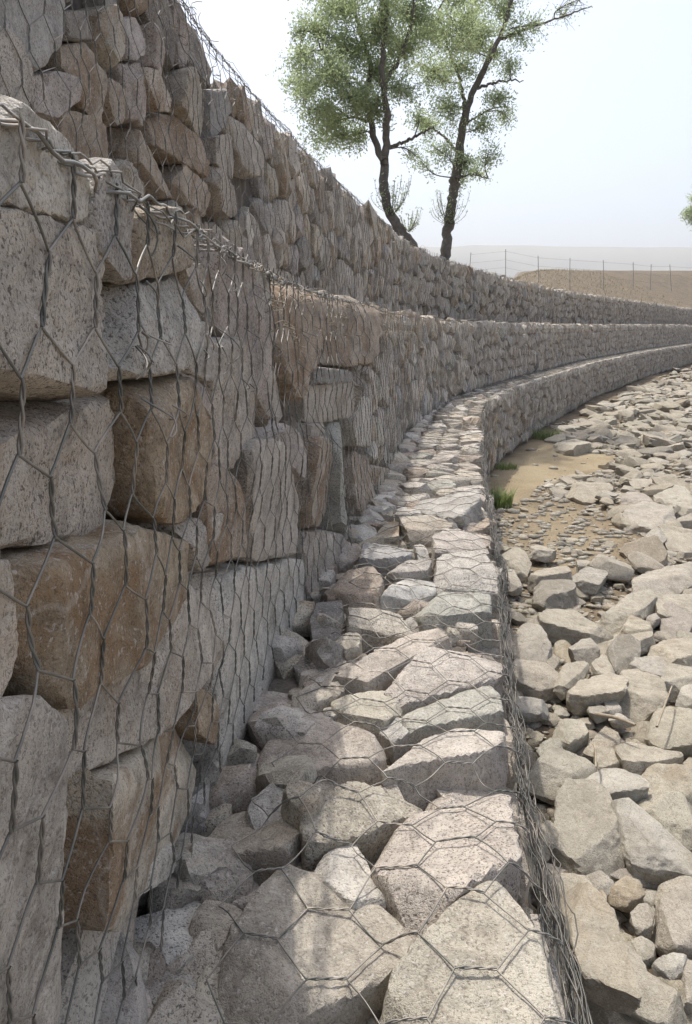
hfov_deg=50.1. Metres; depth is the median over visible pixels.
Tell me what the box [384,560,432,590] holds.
terrace stone
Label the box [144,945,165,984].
terrace stone
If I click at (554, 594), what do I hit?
rubble stone
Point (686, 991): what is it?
rubble stone
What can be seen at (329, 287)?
facing stone
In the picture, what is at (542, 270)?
dry grass
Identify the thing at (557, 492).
rubble stone
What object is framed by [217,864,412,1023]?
terrace stone
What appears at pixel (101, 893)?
facing stone
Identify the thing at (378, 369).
facing stone
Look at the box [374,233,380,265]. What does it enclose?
facing stone
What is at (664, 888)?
rubble stone
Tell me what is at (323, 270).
facing stone
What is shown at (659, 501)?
rubble stone
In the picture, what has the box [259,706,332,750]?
terrace stone
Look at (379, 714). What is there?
terrace stone
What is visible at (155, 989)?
terrace stone
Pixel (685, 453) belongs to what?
rubble stone
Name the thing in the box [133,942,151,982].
terrace stone
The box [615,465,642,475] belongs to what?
rubble stone
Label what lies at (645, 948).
rubble stone
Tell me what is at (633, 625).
rubble stone
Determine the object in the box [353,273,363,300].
facing stone
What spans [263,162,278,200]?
facing stone
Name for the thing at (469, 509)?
terrace stone
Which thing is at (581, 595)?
rubble stone
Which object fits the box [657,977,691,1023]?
rubble stone
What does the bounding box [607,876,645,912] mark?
rubble stone
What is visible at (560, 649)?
rubble stone
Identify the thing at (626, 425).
rubble stone
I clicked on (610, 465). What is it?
rubble stone
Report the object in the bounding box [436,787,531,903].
facing stone
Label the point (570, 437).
rubble stone
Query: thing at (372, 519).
tier top stones
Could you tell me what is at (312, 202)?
facing stone
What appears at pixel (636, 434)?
rubble stone
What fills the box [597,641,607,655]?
rubble stone
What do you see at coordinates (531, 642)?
rubble stone
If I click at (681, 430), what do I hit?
rubble stone
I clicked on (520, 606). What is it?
gravel
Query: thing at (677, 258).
hill
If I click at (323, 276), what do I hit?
facing stone
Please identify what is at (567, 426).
rubble stone
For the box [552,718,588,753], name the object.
rubble stone
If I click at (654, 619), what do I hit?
rubble stone
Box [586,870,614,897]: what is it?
rubble stone
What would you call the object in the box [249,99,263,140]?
facing stone
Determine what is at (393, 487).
terrace stone
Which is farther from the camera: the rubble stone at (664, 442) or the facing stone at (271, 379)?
the rubble stone at (664, 442)
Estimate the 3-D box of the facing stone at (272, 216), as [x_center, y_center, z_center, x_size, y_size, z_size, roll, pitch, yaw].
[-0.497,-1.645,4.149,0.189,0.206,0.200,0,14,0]
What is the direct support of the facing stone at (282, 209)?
on the gabion basket at (243, 192)
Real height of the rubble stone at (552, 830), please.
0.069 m
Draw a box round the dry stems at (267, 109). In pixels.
[154,0,445,263]
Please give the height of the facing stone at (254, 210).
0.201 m
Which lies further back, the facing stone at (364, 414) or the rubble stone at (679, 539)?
the rubble stone at (679, 539)
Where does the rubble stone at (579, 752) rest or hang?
on the ground at (529, 474)
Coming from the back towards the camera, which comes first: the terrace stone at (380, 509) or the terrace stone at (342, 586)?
the terrace stone at (380, 509)
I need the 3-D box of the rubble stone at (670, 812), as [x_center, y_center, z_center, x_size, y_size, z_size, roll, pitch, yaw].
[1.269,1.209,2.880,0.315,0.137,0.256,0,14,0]
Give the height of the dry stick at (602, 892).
0.042 m
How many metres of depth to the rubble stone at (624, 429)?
14.18 m
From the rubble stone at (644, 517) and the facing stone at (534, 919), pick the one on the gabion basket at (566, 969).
the facing stone at (534, 919)
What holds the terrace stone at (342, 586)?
on the gabion basket at (566, 969)
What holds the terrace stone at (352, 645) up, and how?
in the gabion basket at (566, 969)
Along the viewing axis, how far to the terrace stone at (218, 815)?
1.41 m
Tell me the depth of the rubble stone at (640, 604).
4.89 m
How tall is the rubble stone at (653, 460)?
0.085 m
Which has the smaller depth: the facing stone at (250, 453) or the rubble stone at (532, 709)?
the facing stone at (250, 453)
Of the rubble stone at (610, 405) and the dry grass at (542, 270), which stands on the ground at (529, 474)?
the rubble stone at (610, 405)
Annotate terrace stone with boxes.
[98,932,147,1023]
[133,901,200,965]
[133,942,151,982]
[136,907,146,916]
[138,891,147,908]
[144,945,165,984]
[145,969,192,1005]
[146,875,200,914]
[146,990,153,1017]
[147,980,219,1023]
[166,954,193,974]
[171,832,228,884]
[180,783,210,834]
[180,921,232,981]
[188,899,241,951]
[189,839,253,903]
[193,758,222,786]
[195,964,224,1023]
[200,803,231,836]
[209,764,252,814]
[209,811,300,885]
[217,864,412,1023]
[227,739,256,765]
[232,882,259,911]
[237,753,259,799]
[245,782,283,829]
[246,700,290,747]
[253,691,291,712]
[254,705,308,748]
[255,755,317,794]
[257,718,386,786]
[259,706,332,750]
[273,635,303,675]
[274,628,308,679]
[281,780,324,830]
[291,683,344,712]
[292,600,314,636]
[293,655,311,683]
[298,669,336,687]
[300,781,422,871]
[302,672,324,688]
[305,637,344,670]
[310,600,344,640]
[310,653,362,672]
[314,845,385,909]
[317,613,345,628]
[317,780,337,793]
[322,674,340,687]
[323,707,336,721]
[327,566,383,613]
[331,690,403,741]
[332,628,452,694]
[335,632,361,660]
[337,545,359,573]
[345,607,411,654]
[347,526,359,543]
[347,541,360,552]
[349,524,377,543]
[357,542,412,579]
[366,502,396,513]
[371,794,521,940]
[374,494,393,503]
[375,485,404,493]
[376,783,404,801]
[377,521,398,546]
[379,717,408,764]
[379,881,563,1023]
[380,579,435,612]
[380,728,508,810]
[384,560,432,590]
[384,647,506,714]
[385,753,390,765]
[395,599,428,619]
[399,515,453,548]
[401,685,503,751]
[402,805,416,814]
[404,615,419,631]
[413,544,432,571]
[413,592,492,648]
[414,489,481,528]
[425,791,465,810]
[431,528,489,571]
[432,550,501,619]
[444,624,478,651]
[489,536,494,559]
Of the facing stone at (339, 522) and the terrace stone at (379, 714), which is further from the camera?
the facing stone at (339, 522)
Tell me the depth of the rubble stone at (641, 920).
2.37 m
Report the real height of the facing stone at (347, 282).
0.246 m
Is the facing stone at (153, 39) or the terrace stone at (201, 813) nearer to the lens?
the terrace stone at (201, 813)
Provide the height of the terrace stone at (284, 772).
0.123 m
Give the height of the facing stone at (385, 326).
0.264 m
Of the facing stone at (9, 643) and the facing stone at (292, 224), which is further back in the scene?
the facing stone at (292, 224)
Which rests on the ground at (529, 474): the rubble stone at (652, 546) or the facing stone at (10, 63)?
the rubble stone at (652, 546)
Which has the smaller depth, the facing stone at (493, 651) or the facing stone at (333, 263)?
the facing stone at (493, 651)
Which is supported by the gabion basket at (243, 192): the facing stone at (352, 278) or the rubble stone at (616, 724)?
the facing stone at (352, 278)
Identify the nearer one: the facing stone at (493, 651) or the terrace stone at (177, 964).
the terrace stone at (177, 964)
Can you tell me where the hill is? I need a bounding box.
[418,245,691,277]
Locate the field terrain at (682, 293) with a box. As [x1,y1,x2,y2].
[514,270,691,308]
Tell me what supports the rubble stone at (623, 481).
on the ground at (529, 474)
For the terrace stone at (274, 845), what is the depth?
1.29 m
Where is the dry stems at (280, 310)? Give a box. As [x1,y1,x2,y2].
[252,262,436,348]
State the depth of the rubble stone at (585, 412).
16.91 m
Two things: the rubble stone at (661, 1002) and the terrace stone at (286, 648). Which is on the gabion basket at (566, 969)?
the terrace stone at (286, 648)
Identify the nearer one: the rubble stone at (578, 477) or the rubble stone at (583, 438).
the rubble stone at (578, 477)
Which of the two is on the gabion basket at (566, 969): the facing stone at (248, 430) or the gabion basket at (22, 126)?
the gabion basket at (22, 126)
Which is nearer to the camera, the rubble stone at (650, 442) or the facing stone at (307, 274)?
the facing stone at (307, 274)
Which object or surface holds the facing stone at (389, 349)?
on the gabion basket at (22, 126)
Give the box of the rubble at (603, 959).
[493,366,691,1015]
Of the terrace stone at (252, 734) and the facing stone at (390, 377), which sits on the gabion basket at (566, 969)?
the terrace stone at (252, 734)
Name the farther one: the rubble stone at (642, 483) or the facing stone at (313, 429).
the rubble stone at (642, 483)
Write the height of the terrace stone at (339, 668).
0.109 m
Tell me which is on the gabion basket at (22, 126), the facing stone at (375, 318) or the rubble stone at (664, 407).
the facing stone at (375, 318)
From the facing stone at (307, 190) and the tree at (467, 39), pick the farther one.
the tree at (467, 39)
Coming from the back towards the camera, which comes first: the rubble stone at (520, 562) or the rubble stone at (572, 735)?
the rubble stone at (520, 562)
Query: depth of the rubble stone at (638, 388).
22.74 m
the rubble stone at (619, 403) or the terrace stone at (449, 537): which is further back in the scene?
the rubble stone at (619, 403)
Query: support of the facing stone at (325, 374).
on the facing stone at (356, 389)
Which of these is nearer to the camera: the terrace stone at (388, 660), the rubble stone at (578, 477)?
the terrace stone at (388, 660)
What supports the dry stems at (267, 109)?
in the gabion basket at (243, 192)
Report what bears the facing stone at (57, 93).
on the gabion basket at (243, 192)
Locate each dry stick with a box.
[592,743,596,767]
[594,712,635,725]
[599,890,606,900]
[656,686,672,727]
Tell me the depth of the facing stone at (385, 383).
4.82 m
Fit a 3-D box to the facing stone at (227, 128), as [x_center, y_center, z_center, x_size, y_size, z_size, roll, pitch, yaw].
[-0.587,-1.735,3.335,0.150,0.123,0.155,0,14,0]
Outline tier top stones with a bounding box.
[250,319,691,715]
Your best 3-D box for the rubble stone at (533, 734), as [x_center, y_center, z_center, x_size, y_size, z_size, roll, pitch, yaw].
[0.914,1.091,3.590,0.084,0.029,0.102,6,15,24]
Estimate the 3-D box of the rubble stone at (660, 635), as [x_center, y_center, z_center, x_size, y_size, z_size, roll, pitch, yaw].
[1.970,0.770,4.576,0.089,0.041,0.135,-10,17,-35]
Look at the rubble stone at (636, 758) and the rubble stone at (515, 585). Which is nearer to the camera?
the rubble stone at (636, 758)
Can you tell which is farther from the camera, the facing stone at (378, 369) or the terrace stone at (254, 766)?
the facing stone at (378, 369)
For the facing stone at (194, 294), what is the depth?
1.07 m
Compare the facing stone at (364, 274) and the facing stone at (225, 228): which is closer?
the facing stone at (225, 228)
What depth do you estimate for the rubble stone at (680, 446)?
11.84 m
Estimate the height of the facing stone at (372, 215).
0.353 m
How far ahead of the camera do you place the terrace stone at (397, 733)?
1.64 m
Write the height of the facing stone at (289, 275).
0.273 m
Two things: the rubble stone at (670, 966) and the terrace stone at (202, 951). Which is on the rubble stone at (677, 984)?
the rubble stone at (670, 966)
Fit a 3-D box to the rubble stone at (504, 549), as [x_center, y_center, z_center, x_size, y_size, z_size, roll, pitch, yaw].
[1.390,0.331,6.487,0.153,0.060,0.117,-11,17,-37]
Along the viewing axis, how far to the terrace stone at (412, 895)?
1.20 m
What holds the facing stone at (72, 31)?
on the facing stone at (66, 61)
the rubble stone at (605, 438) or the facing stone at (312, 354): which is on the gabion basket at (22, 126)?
the facing stone at (312, 354)
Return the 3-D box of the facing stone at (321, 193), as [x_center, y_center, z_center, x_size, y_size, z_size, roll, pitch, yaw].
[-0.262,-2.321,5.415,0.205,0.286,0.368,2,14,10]
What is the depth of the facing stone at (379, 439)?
4.38 m
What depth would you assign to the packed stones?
12.89 m
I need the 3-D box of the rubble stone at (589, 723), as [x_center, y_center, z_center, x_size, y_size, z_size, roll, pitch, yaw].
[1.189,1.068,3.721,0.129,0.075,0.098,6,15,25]
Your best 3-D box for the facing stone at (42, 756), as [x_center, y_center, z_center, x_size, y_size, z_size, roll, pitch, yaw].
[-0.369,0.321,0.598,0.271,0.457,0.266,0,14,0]
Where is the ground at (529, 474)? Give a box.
[487,363,691,974]
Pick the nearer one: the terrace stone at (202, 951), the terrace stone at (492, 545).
the terrace stone at (202, 951)
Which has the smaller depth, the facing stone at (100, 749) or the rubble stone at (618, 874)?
the facing stone at (100, 749)
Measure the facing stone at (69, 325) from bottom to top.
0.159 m
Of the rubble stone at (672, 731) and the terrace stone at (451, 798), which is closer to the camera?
the terrace stone at (451, 798)
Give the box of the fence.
[470,249,684,290]
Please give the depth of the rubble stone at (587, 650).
4.31 m
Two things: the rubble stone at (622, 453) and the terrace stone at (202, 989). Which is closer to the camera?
the terrace stone at (202, 989)
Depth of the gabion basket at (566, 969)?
1.67 m
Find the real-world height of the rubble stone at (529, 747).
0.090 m
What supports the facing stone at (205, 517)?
on the facing stone at (227, 676)
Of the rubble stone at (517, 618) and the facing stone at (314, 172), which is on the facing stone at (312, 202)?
the facing stone at (314, 172)
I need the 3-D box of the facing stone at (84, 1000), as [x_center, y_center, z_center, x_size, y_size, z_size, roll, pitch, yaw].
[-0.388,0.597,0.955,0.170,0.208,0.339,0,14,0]
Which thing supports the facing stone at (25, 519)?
on the facing stone at (59, 602)
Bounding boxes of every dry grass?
[411,243,574,291]
[514,268,690,307]
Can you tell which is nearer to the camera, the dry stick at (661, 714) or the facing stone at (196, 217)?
the facing stone at (196, 217)
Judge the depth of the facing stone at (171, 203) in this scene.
2.71 m
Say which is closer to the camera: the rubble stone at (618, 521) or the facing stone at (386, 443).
the facing stone at (386, 443)
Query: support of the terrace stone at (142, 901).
on the gabion basket at (566, 969)
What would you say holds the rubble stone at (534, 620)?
on the ground at (529, 474)
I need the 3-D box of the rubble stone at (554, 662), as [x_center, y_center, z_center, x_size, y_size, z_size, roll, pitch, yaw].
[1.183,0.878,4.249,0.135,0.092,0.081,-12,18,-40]
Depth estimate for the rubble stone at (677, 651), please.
4.30 m
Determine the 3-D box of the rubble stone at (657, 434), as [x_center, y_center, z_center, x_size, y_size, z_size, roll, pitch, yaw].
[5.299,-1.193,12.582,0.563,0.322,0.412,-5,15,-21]
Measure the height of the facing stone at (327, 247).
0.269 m
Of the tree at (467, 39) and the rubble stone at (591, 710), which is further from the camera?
the tree at (467, 39)
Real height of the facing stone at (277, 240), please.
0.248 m
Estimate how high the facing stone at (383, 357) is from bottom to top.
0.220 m
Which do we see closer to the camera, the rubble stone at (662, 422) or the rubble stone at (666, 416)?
the rubble stone at (662, 422)
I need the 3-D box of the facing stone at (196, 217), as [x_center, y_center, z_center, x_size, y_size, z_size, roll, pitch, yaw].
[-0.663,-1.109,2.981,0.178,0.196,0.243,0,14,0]
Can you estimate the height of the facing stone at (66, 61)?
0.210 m
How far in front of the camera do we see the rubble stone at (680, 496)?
7.96 m
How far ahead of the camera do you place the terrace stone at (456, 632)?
2.30 m
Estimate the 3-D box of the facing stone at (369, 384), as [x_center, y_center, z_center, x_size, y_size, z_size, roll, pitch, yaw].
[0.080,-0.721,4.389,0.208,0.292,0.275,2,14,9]
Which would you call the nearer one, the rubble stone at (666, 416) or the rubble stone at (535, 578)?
the rubble stone at (535, 578)
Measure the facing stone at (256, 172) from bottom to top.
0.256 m
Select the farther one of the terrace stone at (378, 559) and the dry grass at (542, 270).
the dry grass at (542, 270)
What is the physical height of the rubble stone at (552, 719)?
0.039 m
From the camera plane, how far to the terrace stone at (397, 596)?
2.48 m
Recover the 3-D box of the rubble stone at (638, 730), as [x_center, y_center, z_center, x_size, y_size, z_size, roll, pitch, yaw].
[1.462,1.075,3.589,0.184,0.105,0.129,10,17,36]
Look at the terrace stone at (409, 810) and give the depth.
1.39 m
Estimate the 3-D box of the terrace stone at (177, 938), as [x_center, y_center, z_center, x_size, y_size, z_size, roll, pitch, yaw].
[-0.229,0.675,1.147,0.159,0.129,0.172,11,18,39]
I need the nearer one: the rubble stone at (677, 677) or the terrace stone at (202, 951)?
the terrace stone at (202, 951)
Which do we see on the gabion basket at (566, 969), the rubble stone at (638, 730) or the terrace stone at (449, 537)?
the terrace stone at (449, 537)
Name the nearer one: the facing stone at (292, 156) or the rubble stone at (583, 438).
the facing stone at (292, 156)
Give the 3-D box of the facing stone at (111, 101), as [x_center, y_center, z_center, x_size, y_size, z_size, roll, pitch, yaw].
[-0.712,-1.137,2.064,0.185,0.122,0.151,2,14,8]
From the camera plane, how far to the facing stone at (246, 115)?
3.50 m
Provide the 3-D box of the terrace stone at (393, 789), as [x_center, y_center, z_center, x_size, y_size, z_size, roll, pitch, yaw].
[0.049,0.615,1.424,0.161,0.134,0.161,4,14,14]
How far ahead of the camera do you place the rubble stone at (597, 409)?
17.29 m
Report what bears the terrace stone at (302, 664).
in the gabion basket at (566, 969)
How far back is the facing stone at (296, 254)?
4.69 m
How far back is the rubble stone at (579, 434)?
13.29 m
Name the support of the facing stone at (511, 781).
on the gabion basket at (566, 969)
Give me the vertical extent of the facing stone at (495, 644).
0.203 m
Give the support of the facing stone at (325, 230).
on the facing stone at (327, 247)
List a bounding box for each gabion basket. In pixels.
[0,0,691,324]
[0,102,691,1023]
[140,343,691,1023]
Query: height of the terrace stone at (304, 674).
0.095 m
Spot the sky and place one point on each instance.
(598, 153)
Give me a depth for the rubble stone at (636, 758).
3.24 m
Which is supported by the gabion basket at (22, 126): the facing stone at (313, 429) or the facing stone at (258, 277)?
the facing stone at (258, 277)
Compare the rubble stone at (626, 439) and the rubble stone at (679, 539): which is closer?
the rubble stone at (679, 539)
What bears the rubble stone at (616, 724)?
on the gravel
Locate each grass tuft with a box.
[488,484,518,509]
[495,461,516,469]
[532,428,565,439]
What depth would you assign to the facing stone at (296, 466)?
2.19 m
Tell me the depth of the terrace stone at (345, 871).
1.20 m
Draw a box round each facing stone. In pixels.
[0,0,64,71]
[0,25,34,105]
[0,94,89,222]
[0,206,108,401]
[0,394,114,548]
[0,519,189,709]
[0,559,18,697]
[0,695,67,1023]
[29,71,81,120]
[37,41,107,125]
[48,111,108,159]
[57,584,222,779]
[59,899,138,1023]
[62,10,91,42]
[62,727,195,931]
[76,157,134,281]
[77,4,125,71]
[82,0,116,7]
[100,275,206,381]
[100,374,212,524]
[102,78,125,126]
[106,62,146,128]
[108,127,172,199]
[108,206,194,284]
[109,157,143,205]
[113,161,131,184]
[119,16,145,62]
[122,22,164,74]
[126,513,223,570]
[131,112,209,178]
[134,0,174,72]
[141,67,171,111]
[145,841,176,892]
[150,200,182,209]
[155,67,203,136]
[158,165,210,216]
[168,0,188,70]
[170,263,210,312]
[171,372,211,419]
[174,688,219,744]
[180,321,215,383]
[182,206,202,228]
[182,556,304,766]
[186,25,205,82]
[188,464,247,565]
[190,228,273,426]
[192,27,211,89]
[193,247,213,326]
[199,89,230,137]
[200,134,233,178]
[201,165,236,219]
[201,221,225,237]
[202,337,254,469]
[210,77,253,132]
[212,219,242,246]
[218,117,232,135]
[228,116,263,178]
[229,438,298,561]
[230,209,246,231]
[241,206,253,245]
[242,235,257,262]
[245,197,267,235]
[248,176,269,202]
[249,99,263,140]
[250,213,261,263]
[254,266,270,307]
[254,421,306,482]
[257,116,274,158]
[261,234,276,282]
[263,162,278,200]
[265,128,292,199]
[265,201,274,235]
[269,381,282,421]
[270,199,288,231]
[270,227,286,268]
[270,370,275,404]
[271,282,325,401]
[276,269,283,278]
[279,132,300,177]
[279,268,293,285]
[280,231,287,267]
[280,244,292,270]
[280,420,325,435]
[281,178,296,209]
[283,381,361,422]
[286,245,298,276]
[287,205,295,244]
[288,528,348,595]
[293,202,304,239]
[294,436,332,529]
[295,172,305,214]
[295,235,311,270]
[298,150,322,189]
[298,271,305,287]
[300,164,309,213]
[303,213,310,245]
[303,258,313,288]
[307,187,314,214]
[308,198,318,225]
[309,367,354,385]
[310,223,322,258]
[314,174,324,212]
[314,243,322,262]
[314,273,327,290]
[315,234,324,270]
[316,422,347,540]
[317,295,382,368]
[318,167,336,220]
[318,211,328,235]
[319,258,331,283]
[321,237,330,269]
[324,191,334,231]
[325,230,335,261]
[327,280,331,294]
[331,258,347,289]
[331,278,338,294]
[332,231,337,266]
[333,183,344,235]
[336,234,349,261]
[336,396,371,448]
[337,366,359,383]
[339,285,348,295]
[342,190,348,222]
[344,265,351,289]
[344,450,375,516]
[346,235,357,264]
[349,267,353,297]
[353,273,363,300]
[359,237,367,268]
[359,268,367,296]
[359,377,373,401]
[360,366,377,413]
[361,216,373,247]
[363,200,377,243]
[366,247,371,269]
[369,302,385,355]
[370,464,388,488]
[371,354,380,372]
[371,416,376,441]
[371,438,386,467]
[372,407,383,445]
[372,415,383,445]
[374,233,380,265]
[374,372,381,399]
[377,363,388,407]
[379,350,388,376]
[379,407,385,437]
[382,319,387,343]
[385,426,389,461]
[386,313,397,346]
[387,339,393,374]
[387,361,392,396]
[387,397,397,452]
[391,382,396,407]
[395,386,400,414]
[396,416,400,452]
[397,385,403,416]
[397,408,404,433]
[397,418,402,442]
[399,341,403,364]
[425,387,431,414]
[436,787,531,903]
[471,647,500,662]
[473,533,490,554]
[492,619,511,663]
[495,567,505,590]
[501,690,504,718]
[501,718,516,790]
[518,903,532,915]
[527,914,569,1023]
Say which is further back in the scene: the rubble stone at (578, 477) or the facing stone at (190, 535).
the rubble stone at (578, 477)
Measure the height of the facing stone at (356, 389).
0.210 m
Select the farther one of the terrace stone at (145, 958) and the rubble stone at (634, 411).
the rubble stone at (634, 411)
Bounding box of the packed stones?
[65,0,691,486]
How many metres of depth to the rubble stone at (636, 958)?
2.23 m
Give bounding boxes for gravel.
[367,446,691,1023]
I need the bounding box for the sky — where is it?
[178,0,691,247]
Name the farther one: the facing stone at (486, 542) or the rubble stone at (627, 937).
the facing stone at (486, 542)
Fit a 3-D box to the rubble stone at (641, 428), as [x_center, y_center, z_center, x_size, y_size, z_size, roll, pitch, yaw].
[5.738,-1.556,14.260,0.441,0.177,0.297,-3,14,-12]
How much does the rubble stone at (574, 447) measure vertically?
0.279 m
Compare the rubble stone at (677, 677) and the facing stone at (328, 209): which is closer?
the rubble stone at (677, 677)
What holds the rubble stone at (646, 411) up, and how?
on the ground at (529, 474)
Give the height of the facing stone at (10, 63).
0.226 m
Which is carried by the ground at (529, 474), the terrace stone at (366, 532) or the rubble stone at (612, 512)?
the rubble stone at (612, 512)
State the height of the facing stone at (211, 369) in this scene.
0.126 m
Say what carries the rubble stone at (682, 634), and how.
on the rubble stone
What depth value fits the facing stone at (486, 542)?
3.22 m
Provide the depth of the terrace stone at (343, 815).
1.33 m
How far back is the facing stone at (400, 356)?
6.08 m
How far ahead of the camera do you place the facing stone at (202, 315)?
1.28 m
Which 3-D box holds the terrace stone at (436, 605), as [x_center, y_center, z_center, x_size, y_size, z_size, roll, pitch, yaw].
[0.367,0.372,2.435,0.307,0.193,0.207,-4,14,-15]
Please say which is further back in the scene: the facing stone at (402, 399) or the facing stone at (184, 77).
the facing stone at (402, 399)
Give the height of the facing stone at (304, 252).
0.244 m
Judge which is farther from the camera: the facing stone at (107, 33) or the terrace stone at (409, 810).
the facing stone at (107, 33)
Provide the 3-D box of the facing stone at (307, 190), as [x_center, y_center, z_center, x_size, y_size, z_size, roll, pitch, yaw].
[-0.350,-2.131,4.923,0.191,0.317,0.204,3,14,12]
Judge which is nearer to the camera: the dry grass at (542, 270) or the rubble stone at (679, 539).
the rubble stone at (679, 539)
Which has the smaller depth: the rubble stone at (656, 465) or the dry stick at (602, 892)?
the dry stick at (602, 892)
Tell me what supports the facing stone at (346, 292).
on the gabion basket at (22, 126)
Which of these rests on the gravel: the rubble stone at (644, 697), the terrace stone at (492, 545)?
the rubble stone at (644, 697)
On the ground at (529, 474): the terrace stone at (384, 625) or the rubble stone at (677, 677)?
the rubble stone at (677, 677)
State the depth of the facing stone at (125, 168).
2.13 m
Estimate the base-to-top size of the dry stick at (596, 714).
0.044 m
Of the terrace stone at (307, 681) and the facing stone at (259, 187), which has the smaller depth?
the terrace stone at (307, 681)
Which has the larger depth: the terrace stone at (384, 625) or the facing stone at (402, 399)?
the facing stone at (402, 399)
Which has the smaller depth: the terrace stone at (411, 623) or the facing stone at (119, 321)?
the facing stone at (119, 321)
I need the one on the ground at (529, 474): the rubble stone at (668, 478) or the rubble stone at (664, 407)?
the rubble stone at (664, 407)
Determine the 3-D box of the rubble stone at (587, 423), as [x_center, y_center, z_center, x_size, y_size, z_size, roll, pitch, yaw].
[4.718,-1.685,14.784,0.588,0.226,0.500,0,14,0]
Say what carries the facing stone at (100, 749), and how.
on the gabion basket at (22, 126)
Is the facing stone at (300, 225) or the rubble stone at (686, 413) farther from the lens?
the rubble stone at (686, 413)
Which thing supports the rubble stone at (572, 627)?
on the ground at (529, 474)
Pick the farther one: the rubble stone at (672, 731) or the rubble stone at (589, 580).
the rubble stone at (589, 580)
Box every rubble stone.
[499,546,511,552]
[501,545,531,582]
[505,569,522,595]
[510,611,526,625]
[510,622,552,663]
[511,688,522,700]
[512,659,562,700]
[513,696,548,722]
[518,738,530,749]
[525,745,596,805]
[525,749,538,770]
[526,617,538,624]
[526,731,543,743]
[527,566,571,593]
[528,545,556,562]
[529,863,567,895]
[532,579,576,611]
[536,738,562,756]
[536,820,558,863]
[537,608,612,644]
[539,712,559,725]
[541,873,593,930]
[544,434,565,443]
[545,656,561,670]
[549,488,568,498]
[550,778,625,882]
[552,439,591,455]
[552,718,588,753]
[553,640,571,661]
[553,661,589,699]
[553,707,569,718]
[556,425,579,429]
[558,476,577,484]
[566,428,576,431]
[566,435,577,439]
[566,482,613,504]
[566,672,628,715]
[567,474,592,481]
[568,638,599,665]
[569,421,596,426]
[571,567,607,594]
[572,432,588,436]
[573,983,640,1023]
[574,435,589,440]
[575,747,585,756]
[576,560,589,572]
[576,587,589,599]
[577,718,594,729]
[579,408,597,416]
[582,726,620,762]
[584,427,598,431]
[585,405,609,412]
[586,434,608,440]
[586,477,611,483]
[586,768,648,801]
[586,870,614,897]
[587,434,603,442]
[587,554,633,583]
[587,705,609,723]
[588,663,606,675]
[590,654,614,675]
[593,416,606,420]
[593,748,621,770]
[594,420,605,425]
[594,425,612,438]
[596,402,617,408]
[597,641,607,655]
[598,462,632,469]
[598,590,657,634]
[603,412,618,418]
[604,418,616,424]
[604,701,621,718]
[605,634,640,674]
[606,504,635,519]
[607,631,655,655]
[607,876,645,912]
[608,713,632,728]
[610,798,691,884]
[610,868,645,887]
[611,424,624,428]
[611,513,630,528]
[612,436,640,447]
[614,401,625,405]
[614,742,683,774]
[615,407,636,416]
[615,450,643,457]
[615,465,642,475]
[616,432,632,436]
[618,395,634,401]
[618,410,634,419]
[618,477,631,485]
[619,427,637,430]
[619,535,667,564]
[619,615,652,634]
[619,669,668,727]
[620,492,653,504]
[622,456,649,466]
[622,469,642,478]
[622,501,675,533]
[622,932,633,942]
[623,424,646,431]
[626,386,646,392]
[626,419,649,423]
[626,941,646,969]
[627,431,641,436]
[628,551,664,573]
[628,656,666,668]
[628,964,686,1023]
[629,397,652,402]
[629,421,650,426]
[629,478,651,488]
[629,903,654,939]
[630,657,664,676]
[631,561,691,594]
[631,721,648,743]
[631,936,655,968]
[635,791,691,851]
[636,398,653,403]
[636,446,673,456]
[637,408,656,416]
[637,413,654,422]
[637,427,652,430]
[639,454,650,459]
[640,462,664,470]
[641,763,691,805]
[642,433,675,445]
[642,483,673,496]
[643,526,667,544]
[644,436,661,447]
[645,706,691,759]
[646,413,660,420]
[646,613,660,628]
[647,431,666,437]
[647,457,668,463]
[647,638,691,666]
[650,425,674,431]
[651,474,689,490]
[651,952,688,979]
[652,401,679,412]
[653,452,669,458]
[653,485,691,516]
[653,875,691,907]
[653,880,691,959]
[654,631,673,640]
[655,498,664,504]
[655,594,691,626]
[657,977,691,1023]
[658,420,668,424]
[658,524,691,551]
[658,601,691,637]
[660,413,672,420]
[660,663,691,701]
[665,400,680,405]
[665,453,680,460]
[666,520,682,526]
[667,429,686,431]
[667,550,676,556]
[669,433,681,442]
[669,442,684,450]
[669,504,680,513]
[670,410,690,415]
[671,413,684,417]
[675,399,689,407]
[675,684,691,708]
[676,449,691,457]
[676,513,691,528]
[676,631,691,638]
[677,418,691,423]
[681,439,691,442]
[681,960,691,1013]
[683,757,691,765]
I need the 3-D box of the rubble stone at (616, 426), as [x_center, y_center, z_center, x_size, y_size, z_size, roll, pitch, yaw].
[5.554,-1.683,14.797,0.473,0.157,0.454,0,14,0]
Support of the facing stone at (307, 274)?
in the gabion basket at (243, 192)
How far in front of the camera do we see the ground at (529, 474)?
9.41 m
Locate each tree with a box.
[265,0,445,246]
[398,0,592,259]
[678,192,691,230]
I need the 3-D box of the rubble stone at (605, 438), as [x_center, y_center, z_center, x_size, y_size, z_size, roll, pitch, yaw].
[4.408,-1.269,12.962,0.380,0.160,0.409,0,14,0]
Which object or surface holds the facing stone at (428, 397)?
on the gabion basket at (566, 969)
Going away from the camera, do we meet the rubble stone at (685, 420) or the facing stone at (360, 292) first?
the facing stone at (360, 292)
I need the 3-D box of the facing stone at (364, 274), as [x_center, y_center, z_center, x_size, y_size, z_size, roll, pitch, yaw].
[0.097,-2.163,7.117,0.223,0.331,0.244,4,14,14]
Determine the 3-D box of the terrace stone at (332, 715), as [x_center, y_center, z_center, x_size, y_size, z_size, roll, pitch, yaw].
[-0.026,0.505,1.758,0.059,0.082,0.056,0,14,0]
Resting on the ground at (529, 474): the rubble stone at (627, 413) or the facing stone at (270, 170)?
the rubble stone at (627, 413)

